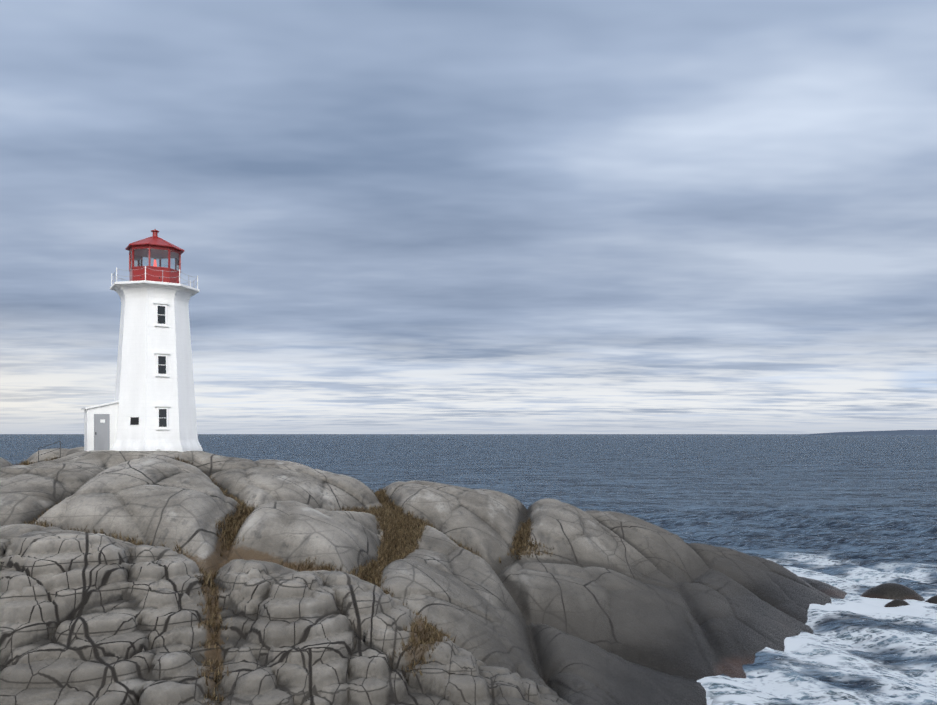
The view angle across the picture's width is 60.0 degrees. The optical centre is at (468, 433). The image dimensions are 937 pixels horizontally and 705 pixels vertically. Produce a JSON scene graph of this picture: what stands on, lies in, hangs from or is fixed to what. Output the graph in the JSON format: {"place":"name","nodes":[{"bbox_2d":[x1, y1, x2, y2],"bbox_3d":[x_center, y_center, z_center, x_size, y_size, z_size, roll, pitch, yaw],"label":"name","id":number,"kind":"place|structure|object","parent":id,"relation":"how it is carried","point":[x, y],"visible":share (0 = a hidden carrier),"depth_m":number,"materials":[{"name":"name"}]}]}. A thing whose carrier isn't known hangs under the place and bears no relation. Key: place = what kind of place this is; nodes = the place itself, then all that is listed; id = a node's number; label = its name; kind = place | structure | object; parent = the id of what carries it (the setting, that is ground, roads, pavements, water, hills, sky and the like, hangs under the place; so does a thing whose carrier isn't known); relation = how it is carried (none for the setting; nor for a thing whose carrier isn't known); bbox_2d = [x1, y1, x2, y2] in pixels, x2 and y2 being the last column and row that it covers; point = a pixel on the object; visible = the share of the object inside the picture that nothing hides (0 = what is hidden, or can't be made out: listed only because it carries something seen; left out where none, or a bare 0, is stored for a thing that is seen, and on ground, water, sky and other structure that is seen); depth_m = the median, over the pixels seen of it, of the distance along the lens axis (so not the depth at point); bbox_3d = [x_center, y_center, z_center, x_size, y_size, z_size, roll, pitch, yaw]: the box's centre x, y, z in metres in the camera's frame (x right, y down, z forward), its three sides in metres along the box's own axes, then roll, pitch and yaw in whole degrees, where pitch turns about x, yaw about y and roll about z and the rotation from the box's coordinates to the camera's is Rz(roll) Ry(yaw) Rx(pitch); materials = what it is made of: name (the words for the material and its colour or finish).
{"place":"outdoors","nodes":[
{"label":"outdoors","id":0,"kind":"place"},
{"bbox_2d":[0,447,936,704],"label":"rocks","id":1,"kind":"object","parent":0,"point":[596,607],"visible":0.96,"depth_m":37.24,"materials":[{"name":"stone"}]},
{"bbox_2d":[38,441,60,461],"bbox_3d":[-26.866,1.319,52.005,1.294,1.718,0.045,0,0,-22],"label":"stair handrail","id":2,"kind":"object","parent":1,"relation":"on","point":[50,451],"visible":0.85,"depth_m":52.05,"materials":[{"name":"grey metal"}]},
{"bbox_2d":[81,229,202,451],"bbox_3d":[-21.908,-6.144,54.586,7.318,15.720,5.909,0,0,-32],"label":"lighthouse","id":3,"kind":"object","parent":1,"relation":"on","point":[152,407],"visible":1,"depth_m":53.09,"materials":[{"name":"white paint"}]},
{"bbox_2d":[16,454,553,704],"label":"dry grass tufts","id":4,"kind":"object","parent":1,"relation":"on","point":[403,532],"visible":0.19,"depth_m":40.69,"materials":[{"name":"brown plant"}]},
{"bbox_2d":[0,434,936,704],"bbox_3d":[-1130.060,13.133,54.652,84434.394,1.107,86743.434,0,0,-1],"label":"sea water","id":5,"kind":"structure","parent":0,"point":[854,518],"depth_m":167.96,"materials":[{"name":"blue liquid"}]},
{"bbox_2d":[0,0,936,433],"label":"sky","id":6,"kind":"structure","parent":0,"point":[389,216],"materials":[{"name":"grey"}]},
{"bbox_2d":[804,430,936,434],"bbox_3d":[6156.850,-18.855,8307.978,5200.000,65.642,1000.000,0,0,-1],"label":"distant headland","id":7,"kind":"structure","parent":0,"point":[912,432],"depth_m":8005.95,"materials":[{"name":"grey"}]}
]}

